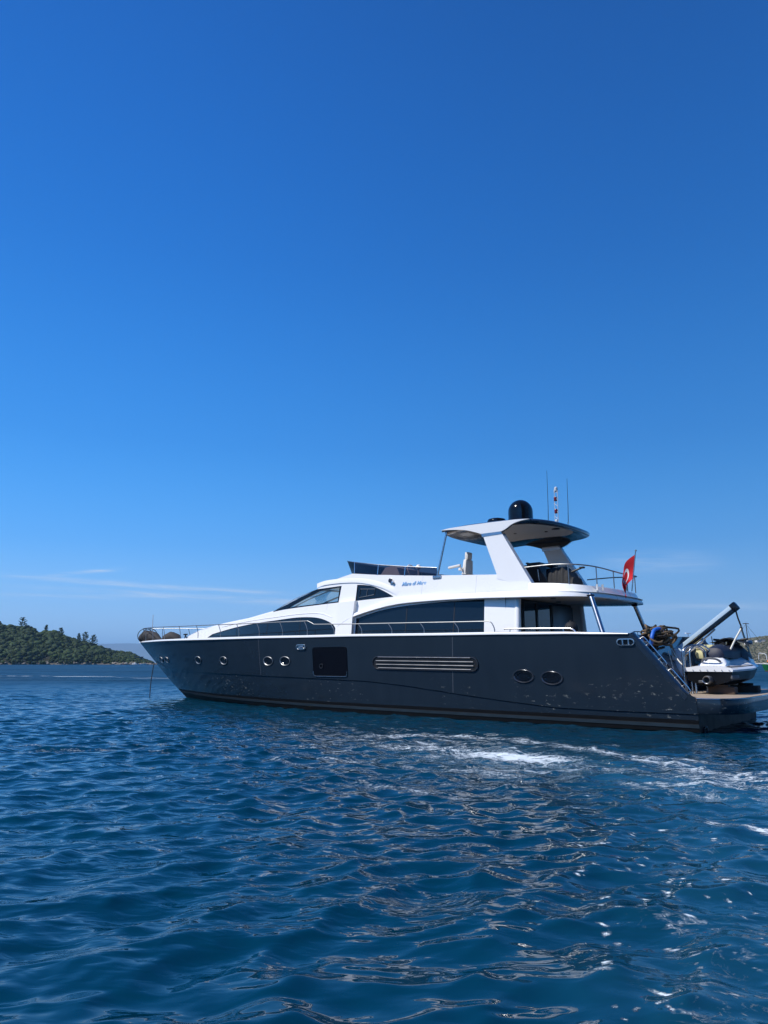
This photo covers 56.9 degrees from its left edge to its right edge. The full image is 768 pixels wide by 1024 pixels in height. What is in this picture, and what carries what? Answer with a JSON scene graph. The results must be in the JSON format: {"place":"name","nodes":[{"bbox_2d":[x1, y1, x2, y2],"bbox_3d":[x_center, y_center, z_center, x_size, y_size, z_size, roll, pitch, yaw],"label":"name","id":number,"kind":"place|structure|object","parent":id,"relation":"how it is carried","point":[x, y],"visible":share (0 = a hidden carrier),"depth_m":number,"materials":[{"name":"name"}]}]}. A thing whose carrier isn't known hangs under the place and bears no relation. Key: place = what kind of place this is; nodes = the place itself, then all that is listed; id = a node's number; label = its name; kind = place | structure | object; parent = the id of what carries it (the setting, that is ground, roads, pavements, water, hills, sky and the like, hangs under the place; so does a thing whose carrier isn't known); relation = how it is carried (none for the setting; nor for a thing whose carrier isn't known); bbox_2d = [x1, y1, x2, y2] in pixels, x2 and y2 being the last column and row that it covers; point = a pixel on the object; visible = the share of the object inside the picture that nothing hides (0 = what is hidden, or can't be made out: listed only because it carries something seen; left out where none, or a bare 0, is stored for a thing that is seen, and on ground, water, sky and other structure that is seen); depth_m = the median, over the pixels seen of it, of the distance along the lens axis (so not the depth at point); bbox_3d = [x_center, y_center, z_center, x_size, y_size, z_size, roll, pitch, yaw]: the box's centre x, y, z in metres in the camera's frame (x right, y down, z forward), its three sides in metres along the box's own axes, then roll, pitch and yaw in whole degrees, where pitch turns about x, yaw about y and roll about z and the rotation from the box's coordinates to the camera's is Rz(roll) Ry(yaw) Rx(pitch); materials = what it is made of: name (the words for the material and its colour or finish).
{"place":"outdoors","nodes":[
{"label":"outdoors","id":0,"kind":"place"},
{"bbox_2d":[0,640,152,664],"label":"headland terrain","id":1,"kind":"structure","parent":0,"point":[46,658],"depth_m":593.42,"materials":[{"name":"stone"}]},
{"bbox_2d":[19,617,29,626],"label":"pine tree","id":2,"kind":"object","parent":1,"relation":"on","point":[22,622],"visible":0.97,"depth_m":660.60,"materials":[{"name":"green plant"}]},
{"bbox_2d":[0,621,153,664],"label":"woods","id":3,"kind":"object","parent":1,"relation":"on","point":[30,641],"visible":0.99,"depth_m":614.39,"materials":[{"name":"green plant"}]},
{"bbox_2d":[81,631,91,641],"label":"pine tree","id":4,"kind":"object","parent":3,"relation":"on","point":[85,635],"visible":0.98,"depth_m":658.36,"materials":[{"name":"green plant"}]},
{"bbox_2d":[0,661,156,664],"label":"shore rocks","id":5,"kind":"object","parent":1,"relation":"on","point":[89,663],"visible":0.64,"depth_m":591.98,"materials":[{"name":"stone"}]},
{"bbox_2d":[88,634,97,643],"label":"pine tree","id":6,"kind":"object","parent":1,"relation":"on","point":[93,638],"visible":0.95,"depth_m":657.62,"materials":[{"name":"green plant"}]},
{"bbox_2d":[97,643,155,662],"bbox_3d":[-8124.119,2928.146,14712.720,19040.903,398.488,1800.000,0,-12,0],"label":"mountain terrain","id":7,"kind":"structure","parent":0,"point":[139,650],"depth_m":14439.06,"materials":[{"name":"blue"}]},
{"bbox_2d":[0,664,767,1023],"bbox_3d":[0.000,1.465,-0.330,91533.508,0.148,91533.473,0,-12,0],"label":"sea","id":8,"kind":"structure","parent":0,"point":[170,852],"depth_m":5.38,"materials":[{"name":"liquid"}]},
{"bbox_2d":[139,485,767,733],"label":"motor yacht","id":9,"kind":"object","parent":8,"relation":"on","point":[501,645],"visible":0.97,"depth_m":20.50,"materials":[{"name":"paint"}]},
{"bbox_2d":[137,628,161,641],"bbox_3d":[-10.878,5.826,33.406,1.650,0.716,0.835,-9,-15,38],"label":"canvas bundle","id":10,"kind":"object","parent":9,"relation":"on","point":[146,635],"visible":0.68,"depth_m":33.28,"materials":[{"name":"grey fabric"}]},
{"bbox_2d":[149,663,154,695],"bbox_3d":[-10.812,8.019,32.901,0.135,2.040,0.177,-3,-12,12],"label":"anchor chain","id":11,"kind":"object","parent":9,"relation":"hanging from","point":[151,677],"visible":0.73,"depth_m":33.03,"materials":[{"name":"grey metal"}]},
{"bbox_2d":[162,632,180,638],"bbox_3d":[-9.706,5.718,32.472,1.250,0.462,0.623,-9,-15,38],"label":"canvas bundle","id":12,"kind":"object","parent":9,"relation":"on","point":[171,635],"visible":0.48,"depth_m":32.19,"materials":[{"name":"grey fabric"}]},
{"bbox_2d":[208,617,334,637],"bbox_3d":[-4.726,4.565,26.620,0.414,0.995,9.130,11,-16,-41],"label":"cabin window","id":13,"kind":"structure","parent":9,"relation":"in","point":[289,628],"depth_m":25.31,"materials":[{"name":"black glass"}]},
{"bbox_2d":[274,586,341,611],"bbox_3d":[-2.755,3.073,24.929,3.558,0.709,0.128,-11,-16,41],"label":"pilothouse window","id":14,"kind":"structure","parent":9,"relation":"in","point":[289,606],"depth_m":24.82,"materials":[{"name":"black glass"}]},
{"bbox_2d":[355,585,392,600],"bbox_3d":[-0.296,2.558,22.829,1.600,0.541,0.112,-10,-16,39],"label":"quarter window","id":15,"kind":"structure","parent":9,"relation":"in","point":[364,592],"depth_m":22.97,"materials":[{"name":"black glass"}]},
{"bbox_2d":[355,599,483,633],"bbox_3d":[0.965,3.431,21.423,4.848,1.358,0.230,-9,-15,38],"label":"saloon window","id":16,"kind":"structure","parent":9,"relation":"in","point":[467,610],"depth_m":21.22,"materials":[{"name":"black glass"}]},
{"bbox_2d":[448,552,472,574],"bbox_3d":[2.504,2.028,22.695,0.657,1.441,0.690,-9,-15,38],"label":"helm chair","id":17,"kind":"object","parent":9,"relation":"on","point":[467,569],"visible":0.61,"depth_m":22.53,"materials":[{"name":"white plastic"}]},
{"bbox_2d":[521,602,523,631],"bbox_3d":[3.719,3.376,19.895,0.045,1.740,0.795,-9,-15,38],"label":"glass door","id":18,"kind":"structure","parent":9,"relation":"in","point":[522,623],"depth_m":20.23,"materials":[{"name":"black glass"}]},
{"bbox_2d":[523,602,537,631],"bbox_3d":[4.258,3.506,20.542,0.045,1.740,0.845,-9,-15,38],"label":"glass door","id":19,"kind":"structure","parent":9,"relation":"in","point":[530,620],"depth_m":20.65,"materials":[{"name":"black glass"}]},
{"bbox_2d":[524,562,557,582],"bbox_3d":[4.471,1.884,20.589,1.020,0.895,0.624,-9,-15,38],"label":"bar cabinet","id":20,"kind":"object","parent":9,"relation":"on","point":[538,574],"visible":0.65,"depth_m":20.31,"materials":[{"name":"black rubber"}]},
{"bbox_2d":[537,604,552,631],"bbox_3d":[4.827,3.648,21.249,0.045,1.740,0.955,-9,-15,38],"label":"glass door","id":21,"kind":"structure","parent":9,"relation":"in","point":[544,613],"depth_m":21.35,"materials":[{"name":"black glass"}]},
{"bbox_2d":[547,566,584,584],"bbox_3d":[5.146,1.905,20.151,1.345,0.710,0.735,-9,-15,38],"label":"covered lounger","id":22,"kind":"object","parent":9,"relation":"on","point":[558,575],"visible":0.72,"depth_m":19.95,"materials":[{"name":"black fabric"}]},
{"bbox_2d":[564,620,577,631],"bbox_3d":[4.750,2.934,17.994,0.340,0.370,0.340,-9,-15,38],"label":"ball fender","id":23,"kind":"object","parent":9,"relation":"on","point":[571,624],"visible":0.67,"depth_m":17.88,"materials":[{"name":"black fabric"}]},
{"bbox_2d":[622,555,634,596],"bbox_3d":[6.821,1.823,19.793,0.425,1.254,0.202,-1,-12,2],"label":"flag","id":24,"kind":"object","parent":9,"relation":"attached to","point":[628,572],"visible":1,"depth_m":19.82,"materials":[{"name":"red fabric"}]},
{"bbox_2d":[640,624,679,656],"bbox_3d":[7.422,3.455,19.076,1.502,0.868,0.641,11,-16,-43],"label":"rope heap","id":25,"kind":"object","parent":9,"relation":"on","point":[661,637],"visible":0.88,"depth_m":18.86,"materials":[{"name":"brown fabric"}]},
{"bbox_2d":[649,627,663,644],"bbox_3d":[7.225,3.282,18.779,0.700,0.471,0.140,10,-16,-40],"label":"foam noodle","id":26,"kind":"object","parent":25,"relation":"on","point":[653,631],"visible":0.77,"depth_m":18.60,"materials":[{"name":"blue plastic"}]},
{"bbox_2d":[668,647,681,673],"bbox_3d":[7.663,3.912,18.610,0.156,0.894,0.811,1,-12,-6],"label":"mooring line","id":27,"kind":"object","parent":25,"relation":"hanging from","point":[675,656],"visible":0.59,"depth_m":18.75,"materials":[{"name":"white fabric"}]},
{"bbox_2d":[662,660,693,686],"bbox_3d":[7.776,4.149,18.968,0.492,1.040,2.850,-9,-15,38],"label":"locker door","id":28,"kind":"structure","parent":9,"relation":"in","point":[676,670],"depth_m":18.89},
{"bbox_2d":[694,661,705,689],"bbox_3d":[8.859,4.448,19.297,0.700,0.780,0.500,-7,-13,28],"label":"stowage box","id":29,"kind":"object","parent":9,"relation":"on","point":[700,686],"visible":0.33,"depth_m":19.15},
{"bbox_2d":[696,645,712,658],"bbox_3d":[8.871,3.833,19.411,0.620,0.390,0.300,-7,-13,28],"label":"boat cushion","id":30,"kind":"object","parent":29,"relation":"on","point":[699,654],"visible":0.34,"depth_m":19.36,"materials":[{"name":"yellow fabric"}]},
{"bbox_2d":[708,685,737,694],"bbox_3d":[8.244,4.314,17.251,0.620,0.225,0.260,-11,-16,43],"label":"wooden chock","id":31,"kind":"object","parent":9,"relation":"on","point":[724,689],"visible":0.88,"depth_m":17.13,"materials":[{"name":"brown wood"}]},
{"bbox_2d":[685,637,758,686],"bbox_3d":[8.874,3.851,18.326,1.214,1.217,3.290,-11,-16,43],"label":"jet ski","id":32,"kind":"object","parent":31,"relation":"on","point":[724,664],"visible":0.98,"depth_m":17.56,"materials":[{"name":"white plastic"}]},
{"bbox_2d":[730,611,750,653],"bbox_3d":[9.491,3.321,18.669,0.247,1.428,1.744,-12,-17,43],"label":"lifting sling","id":33,"kind":"object","parent":9,"relation":"hanging from","point":[741,629],"visible":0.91,"depth_m":18.37,"materials":[{"name":"white fabric"}]},
{"bbox_2d":[730,683,760,692],"bbox_3d":[9.218,4.477,18.082,0.660,0.230,0.240,-11,-16,43],"label":"wooden chock","id":34,"kind":"object","parent":9,"relation":"on","point":[747,687],"visible":0.8,"depth_m":17.96,"materials":[{"name":"brown wood"}]},
{"bbox_2d":[738,623,767,670],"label":"fishing boat","id":35,"kind":"object","parent":8,"relation":"on","point":[765,666],"visible":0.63,"depth_m":125.86,"materials":[{"name":"green paint"}]},
{"bbox_2d":[0,0,767,644],"label":"sky","id":36,"kind":"structure","parent":0,"point":[292,292],"materials":[{"name":"blue"}]},
{"bbox_2d":[726,636,767,663],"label":"hillside terrain","id":37,"kind":"structure","parent":0,"point":[761,658],"depth_m":805.52,"materials":[{"name":"green plant"}]}
]}

